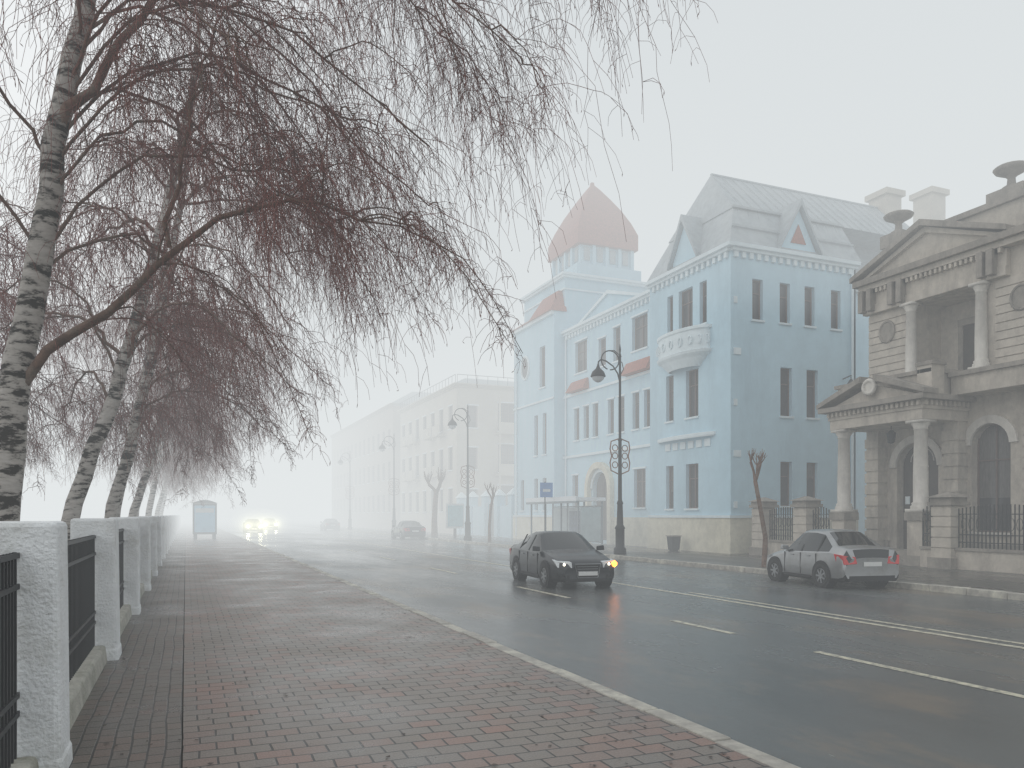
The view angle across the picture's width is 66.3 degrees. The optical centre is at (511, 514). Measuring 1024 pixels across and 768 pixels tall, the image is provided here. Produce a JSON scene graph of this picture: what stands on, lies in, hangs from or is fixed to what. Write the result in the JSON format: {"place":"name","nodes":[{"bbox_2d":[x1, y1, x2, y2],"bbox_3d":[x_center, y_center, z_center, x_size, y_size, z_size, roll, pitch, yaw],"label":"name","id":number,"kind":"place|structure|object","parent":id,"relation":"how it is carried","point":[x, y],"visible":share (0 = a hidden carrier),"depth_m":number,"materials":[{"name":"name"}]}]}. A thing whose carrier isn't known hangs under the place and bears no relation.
{"place":"outdoors","nodes":[
{"label":"outdoors","id":0,"kind":"place"},
{"bbox_2d":[20,518,183,521],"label":"park ground","id":1,"kind":"structure","parent":0,"point":[49,519],"depth_m":288.38,"materials":[{"name":"soil"}]},
{"bbox_2d":[0,254,103,426],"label":"birch tree","id":2,"kind":"object","parent":1,"relation":"on","point":[11,294],"visible":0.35,"depth_m":15.39,"materials":[{"name":"brown plant"}]},
{"bbox_2d":[0,294,139,485],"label":"birch tree","id":3,"kind":"object","parent":1,"relation":"on","point":[53,400],"visible":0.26,"depth_m":32.31,"materials":[{"name":"brown plant"}]},
{"bbox_2d":[0,198,154,500],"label":"birch tree","id":4,"kind":"object","parent":1,"relation":"on","point":[50,304],"visible":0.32,"depth_m":22.30,"materials":[{"name":"brown plant"}]},
{"bbox_2d":[0,515,180,767],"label":"white fence","id":5,"kind":"object","parent":1,"relation":"on","point":[70,608],"visible":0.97,"depth_m":5.21,"materials":[{"name":"paint"}]},
{"bbox_2d":[2,195,310,516],"bbox_3d":[-10.190,-4.417,23.702,7.893,12.469,7.593,0,0,29],"label":"birch tree","id":6,"kind":"object","parent":1,"relation":"on","point":[167,437],"visible":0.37,"depth_m":23.73,"materials":[{"name":"brown plant"}]},
{"bbox_2d":[79,333,263,515],"bbox_3d":[-17.085,-4.417,40.349,7.893,12.469,7.593,0,0,12],"label":"birch tree","id":7,"kind":"object","parent":1,"relation":"on","point":[151,499],"visible":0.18,"depth_m":39.81,"materials":[{"name":"brown plant"}]},
{"bbox_2d":[55,245,289,516],"bbox_3d":[-12.015,-4.294,28.659,8.225,12.216,9.624,0,0,-34],"label":"birch tree","id":8,"kind":"object","parent":1,"relation":"on","point":[135,505],"visible":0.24,"depth_m":28.45,"materials":[{"name":"brown plant"}]},
{"bbox_2d":[120,414,235,515],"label":"birch tree","id":9,"kind":"object","parent":1,"relation":"on","point":[163,504],"visible":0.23,"depth_m":62.80,"materials":[{"name":"brown plant"}]},
{"bbox_2d":[108,353,256,507],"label":"birch tree","id":10,"kind":"object","parent":1,"relation":"on","point":[167,480],"visible":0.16,"depth_m":47.06,"materials":[{"name":"brown plant"}]},
{"bbox_2d":[0,7,377,539],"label":"birch tree","id":11,"kind":"object","parent":1,"relation":"on","point":[82,481],"visible":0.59,"depth_m":14.63,"materials":[{"name":"brown plant"}]},
{"bbox_2d":[124,384,253,515],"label":"birch tree","id":12,"kind":"object","parent":1,"relation":"on","point":[158,506],"visible":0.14,"depth_m":54.35,"materials":[{"name":"brown plant"}]},
{"bbox_2d":[80,270,304,516],"bbox_3d":[-13.539,-4.541,33.337,9.257,12.719,9.699,0,0,-11],"label":"birch tree","id":13,"kind":"object","parent":1,"relation":"on","point":[230,462],"visible":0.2,"depth_m":34.29,"materials":[{"name":"brown plant"}]},
{"bbox_2d":[9,108,389,517],"bbox_3d":[-6.863,-4.416,18.601,9.076,12.470,9.508,0,0,-23],"label":"birch tree","id":14,"kind":"object","parent":1,"relation":"on","point":[116,492],"visible":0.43,"depth_m":18.37,"materials":[{"name":"brown plant"}]},
{"bbox_2d":[0,0,717,520],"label":"birch tree","id":15,"kind":"object","parent":1,"relation":"on","point":[22,364],"visible":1,"depth_m":9.11,"materials":[{"name":"brown plant"}]},
{"bbox_2d":[69,518,185,767],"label":"pavement edge strip","id":16,"kind":"object","parent":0,"point":[130,728],"visible":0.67,"depth_m":7.67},
{"bbox_2d":[20,517,331,767],"bbox_3d":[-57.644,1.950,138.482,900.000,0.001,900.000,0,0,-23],"label":"ground","id":17,"kind":"structure","parent":0,"point":[184,597],"depth_m":398.25,"materials":[{"name":"soil"}]},
{"bbox_2d":[218,528,799,767],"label":"kerb","id":18,"kind":"structure","parent":17,"relation":"on","point":[721,739],"depth_m":7.58,"materials":[{"name":"concrete"}]},
{"bbox_2d":[286,524,1023,600],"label":"kerb","id":19,"kind":"structure","parent":17,"relation":"on","point":[967,591],"depth_m":25.38,"materials":[{"name":"concrete"}]},
{"bbox_2d":[332,406,401,529],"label":"walls","id":20,"kind":"structure","parent":0,"point":[385,421],"depth_m":102.21,"materials":[{"name":"grey paint"}]},
{"bbox_2d":[330,403,392,437],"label":"cornice","id":21,"kind":"structure","parent":20,"relation":"on","point":[380,410],"depth_m":103.82,"materials":[{"name":"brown paint"}]},
{"bbox_2d":[392,392,431,406],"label":"roof","id":22,"kind":"structure","parent":21,"relation":"on","point":[406,397],"depth_m":92.13,"materials":[{"name":"grey metal"}]},
{"bbox_2d":[333,447,390,512],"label":"window sills","id":23,"kind":"structure","parent":20,"relation":"attached to","point":[367,483],"depth_m":102.40,"materials":[{"name":"grey stone"}]},
{"bbox_2d":[338,430,389,512],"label":"window frames","id":24,"kind":"structure","parent":20,"relation":"attached to","point":[364,476],"depth_m":100.14,"materials":[{"name":"grey wood"}]},
{"bbox_2d":[338,432,384,511],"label":"window panes","id":25,"kind":"object","parent":24,"relation":"in","point":[360,481],"visible":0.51,"depth_m":107.86,"materials":[{"name":"grey glass"}]},
{"bbox_2d":[183,518,772,767],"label":"pavement","id":26,"kind":"structure","parent":0,"point":[443,709],"depth_m":7.63,"materials":[{"name":"brick"}]},
{"bbox_2d":[193,500,216,538],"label":"advertising display","id":27,"kind":"object","parent":26,"relation":"on","point":[205,519],"visible":0.98,"depth_m":55.76},
{"bbox_2d":[99,555,787,767],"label":"fallen leaves","id":28,"kind":"object","parent":26,"relation":"on","point":[384,687],"visible":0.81,"depth_m":7.14,"materials":[{"name":"brown plant"}]},
{"bbox_2d":[457,495,513,537],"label":"wall","id":29,"kind":"structure","parent":0,"point":[503,519],"depth_m":63.68,"materials":[{"name":"blue paint"}]},
{"bbox_2d":[456,488,513,497],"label":"caps","id":30,"kind":"object","parent":29,"relation":"on","point":[485,493],"visible":0.76,"depth_m":63.80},
{"bbox_2d":[491,503,493,535],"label":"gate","id":31,"kind":"structure","parent":29,"relation":"attached to","point":[492,524],"depth_m":62.97,"materials":[{"name":"black metal"}]},
{"bbox_2d":[0,0,1023,517],"label":"sky","id":32,"kind":"structure","parent":0,"point":[848,100],"materials":[{"name":"white"}]},
{"bbox_2d":[217,518,1023,767],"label":"road","id":33,"kind":"structure","parent":0,"point":[771,681],"depth_m":11.65,"materials":[{"name":"grey asphalt"}]},
{"bbox_2d":[243,519,262,532],"bbox_3d":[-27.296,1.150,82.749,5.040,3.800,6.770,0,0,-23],"label":"oncoming car","id":34,"kind":"object","parent":33,"relation":"on","point":[252,524],"visible":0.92,"depth_m":82.39,"materials":[{"name":"paint"}]},
{"bbox_2d":[261,518,277,529],"bbox_3d":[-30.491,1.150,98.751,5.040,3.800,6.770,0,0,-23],"label":"oncoming car","id":35,"kind":"object","parent":33,"relation":"on","point":[269,523],"visible":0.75,"depth_m":98.40,"materials":[{"name":"paint"}]},
{"bbox_2d":[320,518,339,530],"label":"grey car","id":36,"kind":"object","parent":33,"relation":"on","point":[329,523],"visible":0.98,"depth_m":93.04,"materials":[{"name":"paint"}]},
{"bbox_2d":[391,520,425,539],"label":"dark car","id":37,"kind":"object","parent":33,"relation":"on","point":[407,528],"visible":0.99,"depth_m":59.84,"materials":[{"name":"paint"}]},
{"bbox_2d":[509,531,616,587],"bbox_3d":[1.311,1.196,21.882,2.057,1.479,4.321,0,0,-17],"label":"black car","id":38,"kind":"object","parent":33,"relation":"on","point":[549,559],"visible":0.99,"depth_m":20.75,"materials":[{"name":"paint"}]},
{"bbox_2d":[241,523,1023,697],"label":"road markings","id":39,"kind":"object","parent":33,"relation":"on","point":[940,678],"visible":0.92,"depth_m":13.05,"materials":[{"name":"paint"}]},
{"bbox_2d":[766,529,898,587],"bbox_3d":[8.642,1.161,21.526,2.057,1.549,3.738,0,0,-14],"label":"silver car","id":40,"kind":"object","parent":33,"relation":"on","point":[826,558],"visible":0.99,"depth_m":20.33,"materials":[{"name":"paint"}]},
{"bbox_2d":[223,518,1023,592],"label":"pavement","id":41,"kind":"structure","parent":0,"point":[1003,581],"depth_m":29.28,"materials":[{"name":"grey concrete"}]},
{"bbox_2d":[338,453,353,529],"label":"street lamp","id":42,"kind":"object","parent":41,"relation":"on","point":[340,461],"visible":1,"depth_m":91.66,"materials":[{"name":"black metal"}]},
{"bbox_2d":[379,435,399,528],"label":"street lamp","id":43,"kind":"object","parent":41,"relation":"on","point":[382,448],"visible":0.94,"depth_m":72.30,"materials":[{"name":"black metal"}]},
{"bbox_2d":[424,467,445,535],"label":"pollarded street tree","id":44,"kind":"object","parent":41,"relation":"on","point":[434,527],"visible":0.98,"depth_m":63.34,"materials":[{"name":"brown wood"}]},
{"bbox_2d":[446,503,463,537],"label":"city information board","id":45,"kind":"object","parent":41,"relation":"on","point":[454,516],"visible":1,"depth_m":59.82,"materials":[{"name":"blue metal"}]},
{"bbox_2d":[400,387,513,533],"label":"walls","id":46,"kind":"structure","parent":41,"relation":"on","point":[484,438],"depth_m":72.48,"materials":[{"name":"beige paint"}]},
{"bbox_2d":[401,427,498,512],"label":"window sills","id":47,"kind":"structure","parent":46,"relation":"attached to","point":[447,470],"depth_m":74.28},
{"bbox_2d":[397,382,513,412],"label":"cornice","id":48,"kind":"structure","parent":46,"relation":"on","point":[442,391],"depth_m":72.21,"materials":[{"name":"beige paint"}]},
{"bbox_2d":[399,374,513,408],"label":"roof railing","id":49,"kind":"object","parent":48,"relation":"on","point":[445,386],"visible":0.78,"depth_m":74.26,"materials":[{"name":"grey metal"}]},
{"bbox_2d":[458,378,513,385],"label":"roof","id":50,"kind":"structure","parent":48,"relation":"on","point":[492,382],"depth_m":72.63,"materials":[{"name":"grey metal"}]},
{"bbox_2d":[400,397,513,488],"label":"balconies","id":51,"kind":"structure","parent":46,"relation":"attached to","point":[506,428],"depth_m":73.22,"materials":[{"name":"beige paint"}]},
{"bbox_2d":[402,401,513,492],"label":"window trim","id":52,"kind":"structure","parent":46,"relation":"attached to","point":[452,446],"depth_m":72.52,"materials":[{"name":"white paint"}]},
{"bbox_2d":[403,403,513,511],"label":"window frames","id":53,"kind":"structure","parent":46,"relation":"attached to","point":[470,413],"depth_m":75.33,"materials":[{"name":"white wood"}]},
{"bbox_2d":[404,404,513,511],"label":"window panes","id":54,"kind":"object","parent":53,"relation":"in","point":[504,418],"visible":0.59,"depth_m":72.90,"materials":[{"name":"grey glass"}]},
{"bbox_2d":[404,407,513,503],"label":"curtains","id":55,"kind":"object","parent":53,"relation":"attached to","point":[504,452],"visible":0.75,"depth_m":72.78,"materials":[{"name":"fabric"}]},
{"bbox_2d":[448,404,474,539],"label":"street lamp","id":56,"kind":"object","parent":41,"relation":"on","point":[452,423],"visible":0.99,"depth_m":53.36,"materials":[{"name":"black metal"}]},
{"bbox_2d":[484,482,496,541],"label":"pollarded street tree","id":57,"kind":"object","parent":41,"relation":"on","point":[490,514],"visible":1,"depth_m":50.83,"materials":[{"name":"brown wood"}]},
{"bbox_2d":[540,482,552,530],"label":"bus stop sign","id":58,"kind":"object","parent":41,"relation":"on","point":[546,489],"visible":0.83,"depth_m":42.76,"materials":[{"name":"blue metal"}]},
{"bbox_2d":[526,496,605,544],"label":"bus shelter","id":59,"kind":"object","parent":41,"relation":"on","point":[585,522],"visible":0.66,"depth_m":41.04,"materials":[{"name":"glass"}]},
{"bbox_2d":[591,346,629,553],"bbox_3d":[4.365,-2.900,34.529,1.959,9.300,0.643,0,0,-23],"label":"street lamp","id":60,"kind":"object","parent":41,"relation":"on","point":[598,375],"visible":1,"depth_m":34.61,"materials":[{"name":"black metal"}]},
{"bbox_2d":[666,535,681,550],"bbox_3d":[7.829,1.375,37.920,0.560,0.750,0.560,0,0,-23],"label":"litter bin","id":61,"kind":"object","parent":41,"relation":"on","point":[673,542],"visible":0.99,"depth_m":37.74,"materials":[{"name":"black metal"}]},
{"bbox_2d":[511,173,949,553],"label":"blue mansion","id":62,"kind":"structure","parent":41,"relation":"on","point":[735,326],"depth_m":38.53,"materials":[{"name":"paint"}]},
{"bbox_2d":[522,358,527,378],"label":"round window","id":63,"kind":"structure","parent":62,"relation":"in","point":[524,371],"depth_m":56.23,"materials":[{"name":"white glass"}]},
{"bbox_2d":[597,473,606,539],"label":"doors","id":64,"kind":"structure","parent":62,"relation":"in","point":[601,479],"depth_m":47.85,"materials":[{"name":"brown wood"}]},
{"bbox_2d":[598,482,606,539],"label":"door panels","id":65,"kind":"structure","parent":62,"relation":"in","point":[600,487],"depth_m":47.70,"materials":[{"name":"brown wood"}]},
{"bbox_2d":[523,280,837,509],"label":"window frames","id":66,"kind":"structure","parent":62,"relation":"in","point":[810,289],"depth_m":38.48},
{"bbox_2d":[543,282,835,507],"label":"window panes","id":67,"kind":"structure","parent":62,"relation":"in","point":[783,373],"depth_m":37.73,"materials":[{"name":"grey glass"}]},
{"bbox_2d":[791,224,805,244],"bbox_3d":[13.318,-13.050,36.442,0.900,0.900,0.030,0,0,-23],"label":"dormer window","id":68,"kind":"structure","parent":62,"relation":"in","point":[798,238],"depth_m":36.42,"materials":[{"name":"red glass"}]},
{"bbox_2d":[748,450,767,566],"bbox_3d":[8.186,-0.230,26.172,0.608,3.967,0.641,0,0,27],"label":"pollarded street tree","id":69,"kind":"object","parent":41,"relation":"on","point":[762,519],"visible":0.99,"depth_m":26.19,"materials":[{"name":"brown wood"}]},
{"bbox_2d":[749,492,1023,573],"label":"stone pillar fence","id":70,"kind":"object","parent":41,"relation":"on","point":[945,549],"visible":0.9,"depth_m":25.35,"materials":[{"name":"beige stone"}]},
{"bbox_2d":[893,548,906,564],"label":"steps","id":71,"kind":"structure","parent":41,"relation":"on","point":[900,552],"depth_m":28.15,"materials":[{"name":"stone"}]},
{"bbox_2d":[816,180,1023,565],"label":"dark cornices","id":72,"kind":"object","parent":41,"relation":"on","point":[986,260],"visible":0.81,"depth_m":27.43,"materials":[{"name":"stone"}]},
{"bbox_2d":[861,378,876,395],"bbox_3d":[12.885,-4.600,28.272,0.179,0.632,0.655,0,0,-23],"label":"cartouche","id":73,"kind":"object","parent":72,"relation":"attached to","point":[869,386],"visible":1,"depth_m":28.22,"materials":[{"name":"stone"}]},
{"bbox_2d":[830,280,990,512],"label":"columns","id":74,"kind":"structure","parent":72,"relation":"on","point":[920,472],"depth_m":26.83,"materials":[{"name":"stone"}]},
{"bbox_2d":[883,160,1023,232],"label":"roof urns","id":75,"kind":"object","parent":72,"relation":"on","point":[1010,171],"visible":0.82,"depth_m":26.85,"materials":[{"name":"stone"}]},
{"bbox_2d":[827,197,1023,555],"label":"entablature","id":76,"kind":"structure","parent":41,"relation":"on","point":[945,276],"depth_m":27.41,"materials":[{"name":"stone"}]},
{"bbox_2d":[887,426,895,443],"bbox_3d":[13.918,-2.950,28.757,0.320,0.700,0.277,0,0,-23],"label":"lantern","id":77,"kind":"object","parent":76,"relation":"on","point":[891,434],"visible":0.91,"depth_m":28.67,"materials":[{"name":"black metal"}]},
{"bbox_2d":[869,243,1023,548],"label":"walls","id":78,"kind":"structure","parent":41,"relation":"on","point":[938,318],"depth_m":28.57,"materials":[{"name":"stone"}]},
{"bbox_2d":[905,496,909,503],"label":"white plates","id":79,"kind":"object","parent":78,"relation":"attached to","point":[907,499],"visible":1,"depth_m":29.96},
{"bbox_2d":[903,446,937,548],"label":"door frames","id":80,"kind":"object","parent":78,"relation":"attached to","point":[909,456],"depth_m":30.13,"materials":[{"name":"brown wood"}]},
{"bbox_2d":[906,462,937,545],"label":"door panels","id":81,"kind":"object","parent":78,"relation":"attached to","point":[933,474],"visible":0.19,"depth_m":29.17,"materials":[{"name":"wood"}]},
{"bbox_2d":[865,273,1023,543],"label":"rustication","id":82,"kind":"object","parent":78,"relation":"attached to","point":[947,448],"visible":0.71,"depth_m":29.70,"materials":[{"name":"stone"}]},
{"bbox_2d":[878,283,1023,342],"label":"medallions","id":83,"kind":"object","parent":82,"relation":"attached to","point":[886,333],"visible":1,"depth_m":25.82,"materials":[{"name":"stone"}]},
{"bbox_2d":[889,415,1018,467],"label":"arch trim","id":84,"kind":"structure","parent":78,"relation":"attached to","point":[1007,425],"depth_m":27.20,"materials":[{"name":"stone"}]},
{"bbox_2d":[958,316,974,369],"bbox_3d":[16.966,-5.825,28.563,0.120,2.850,1.500,0,0,-23],"label":"loggia door frame","id":85,"kind":"object","parent":78,"relation":"attached to","point":[962,323],"visible":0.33,"depth_m":29.11,"materials":[{"name":"grey stone"}]},
{"bbox_2d":[964,323,974,369],"bbox_3d":[16.994,-5.700,28.575,0.060,2.600,1.100,0,0,-23],"label":"loggia door","id":86,"kind":"structure","parent":85,"relation":"in","point":[969,332],"depth_m":28.89,"materials":[{"name":"wood"}]},
{"bbox_2d":[968,532,1009,534],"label":"window sills","id":87,"kind":"structure","parent":78,"relation":"attached to","point":[991,533],"depth_m":26.46,"materials":[{"name":"stone"}]},
{"bbox_2d":[977,424,1010,532],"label":"window frames","id":88,"kind":"structure","parent":78,"relation":"attached to","point":[978,472],"depth_m":26.96,"materials":[{"name":"wood"}]},
{"bbox_2d":[980,425,1010,497],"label":"window panes","id":89,"kind":"object","parent":88,"relation":"attached to","point":[988,468],"visible":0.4,"depth_m":26.82,"materials":[{"name":"grey glass"}]},
{"bbox_2d":[980,497,1010,530],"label":"window panes","id":90,"kind":"object","parent":88,"relation":"in","point":[992,501],"visible":0.2,"depth_m":26.79,"materials":[{"name":"grey glass"}]}
]}

